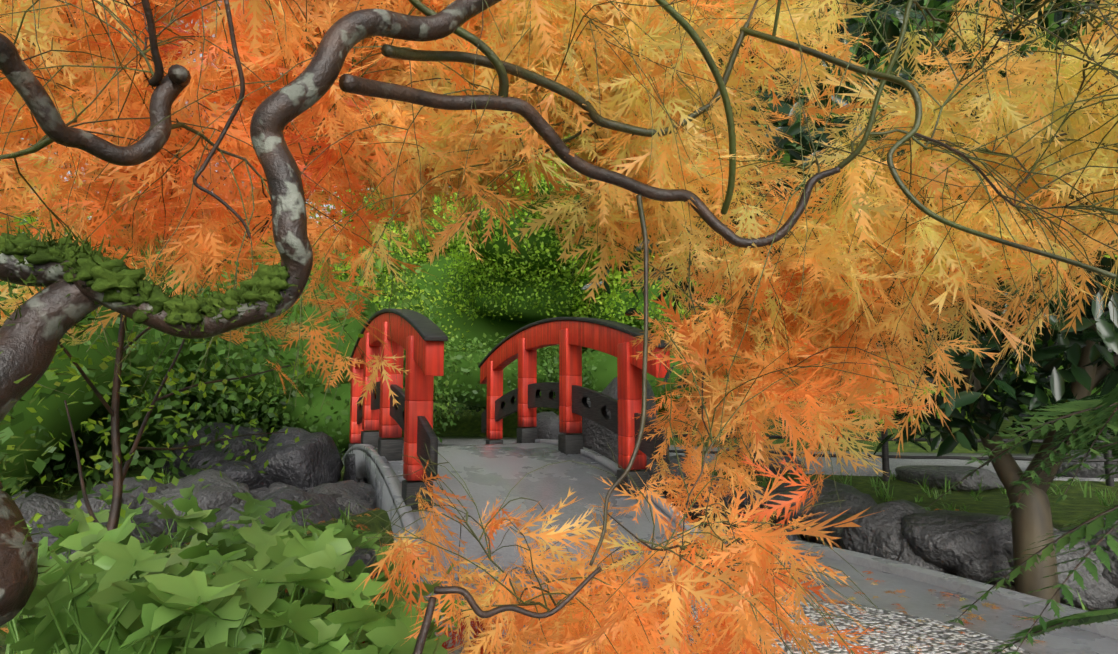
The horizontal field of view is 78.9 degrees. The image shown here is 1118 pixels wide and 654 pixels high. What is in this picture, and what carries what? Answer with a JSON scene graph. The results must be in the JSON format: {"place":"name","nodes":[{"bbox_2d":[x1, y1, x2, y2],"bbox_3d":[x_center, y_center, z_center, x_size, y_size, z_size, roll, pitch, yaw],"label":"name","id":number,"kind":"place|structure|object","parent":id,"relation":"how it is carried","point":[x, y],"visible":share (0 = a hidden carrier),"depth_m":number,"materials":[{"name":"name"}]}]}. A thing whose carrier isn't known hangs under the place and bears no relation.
{"place":"outdoors","nodes":[
{"label":"outdoors","id":0,"kind":"place"},
{"bbox_2d":[1,1,463,242],"label":"sky","id":1,"kind":"structure","parent":0,"point":[332,206],"materials":[{"name":"white"}]},
{"bbox_2d":[348,308,672,509],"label":"bridge","id":2,"kind":"structure","parent":0,"point":[424,366],"depth_m":4.80,"materials":[{"name":"red wood"}]},
{"bbox_2d":[357,381,669,480],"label":"bridge railing panels","id":3,"kind":"object","parent":2,"relation":"attached to","point":[601,403],"visible":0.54,"depth_m":4.84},
{"bbox_2d":[0,389,1117,653],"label":"ground","id":4,"kind":"structure","parent":0,"point":[1072,507],"depth_m":5.19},
{"bbox_2d":[4,226,363,533],"bbox_3d":[-1.284,0.225,2.294,0.756,1.406,1.460,-2,-6,21],"label":"shrub","id":5,"kind":"object","parent":4,"relation":"on","point":[103,365],"depth_m":2.07,"materials":[{"name":"green plant"}]},
{"bbox_2d":[0,484,465,653],"bbox_3d":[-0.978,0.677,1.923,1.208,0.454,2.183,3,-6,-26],"label":"leafy ground plants","id":6,"kind":"object","parent":4,"relation":"on","point":[284,555],"visible":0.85,"depth_m":1.38,"materials":[{"name":"green plant"}]},
{"bbox_2d":[362,613,504,653],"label":"gravel","id":7,"kind":"structure","parent":4,"relation":"on","point":[473,626],"depth_m":1.88,"materials":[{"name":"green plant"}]},
{"bbox_2d":[407,574,463,653],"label":"path kerb","id":8,"kind":"structure","parent":4,"relation":"on","point":[458,651],"depth_m":2.09,"materials":[{"name":"stone"}]},
{"bbox_2d":[0,508,1045,653],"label":"fallen leaves","id":9,"kind":"object","parent":4,"relation":"on","point":[839,602],"visible":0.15,"depth_m":2.50,"materials":[{"name":"orange plant"}]},
{"bbox_2d":[342,439,707,579],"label":"bridge deck","id":10,"kind":"structure","parent":4,"relation":"on","point":[485,472],"depth_m":4.21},
{"bbox_2d":[0,0,1117,653],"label":"maple","id":11,"kind":"object","parent":4,"relation":"on","point":[622,98],"depth_m":1.44,"materials":[{"name":"orange plant"}]},
{"bbox_2d":[0,211,301,573],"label":"moss","id":12,"kind":"object","parent":11,"relation":"on","point":[96,270],"visible":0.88,"depth_m":0.92,"materials":[{"name":"green plant"}]},
{"bbox_2d":[0,0,1117,495],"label":"shrub","id":13,"kind":"object","parent":4,"relation":"on","point":[56,422],"visible":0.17,"depth_m":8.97,"materials":[{"name":"green plant"}]},
{"bbox_2d":[0,153,1117,517],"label":"green shrubs","id":14,"kind":"object","parent":4,"relation":"on","point":[170,429],"visible":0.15,"depth_m":5.93,"materials":[{"name":"green plant"}]},
{"bbox_2d":[5,445,1117,653],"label":"ground tufts","id":15,"kind":"object","parent":4,"relation":"on","point":[873,484],"visible":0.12,"depth_m":4.81,"materials":[{"name":"green plant"}]},
{"bbox_2d":[11,377,1117,610],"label":"rocks","id":16,"kind":"object","parent":4,"relation":"on","point":[959,543],"visible":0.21,"depth_m":4.24,"materials":[{"name":"grey stone"}]},
{"bbox_2d":[399,527,1117,639],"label":"path kerb","id":17,"kind":"structure","parent":4,"relation":"on","point":[1007,598],"depth_m":2.68,"materials":[{"name":"stone"}]},
{"bbox_2d":[483,0,1079,309],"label":"dark trees","id":18,"kind":"object","parent":4,"relation":"on","point":[931,5],"visible":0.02,"depth_m":18.27,"materials":[{"name":"green plant"}]},
{"bbox_2d":[544,0,1117,602],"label":"twin tree","id":19,"kind":"object","parent":4,"relation":"on","point":[1048,362],"depth_m":3.13,"materials":[{"name":"green plant"}]},
{"bbox_2d":[669,427,1117,486],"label":"fence","id":20,"kind":"object","parent":4,"relation":"on","point":[885,456],"visible":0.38,"depth_m":5.47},
{"bbox_2d":[736,0,1093,308],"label":"conifer trees","id":21,"kind":"object","parent":4,"relation":"on","point":[937,3],"depth_m":17.97,"materials":[{"name":"green plant"}]},
{"bbox_2d":[339,437,1117,480],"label":"gravel path","id":22,"kind":"structure","parent":0,"point":[894,463],"depth_m":6.73,"materials":[{"name":"grey gravel"}]},
{"bbox_2d":[403,538,1117,653],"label":"concrete path","id":23,"kind":"structure","parent":0,"point":[1001,623],"depth_m":2.51,"materials":[{"name":"grey concrete"}]},
{"bbox_2d":[622,601,1031,653],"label":"gravel","id":24,"kind":"structure","parent":23,"relation":"on","point":[908,630],"depth_m":2.13,"materials":[{"name":"grey gravel"}]},
{"bbox_2d":[919,387,1117,653],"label":"fern fronds","id":25,"kind":"object","parent":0,"point":[1095,420],"visible":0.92,"depth_m":1.81,"materials":[{"name":"green plant"}]}
]}

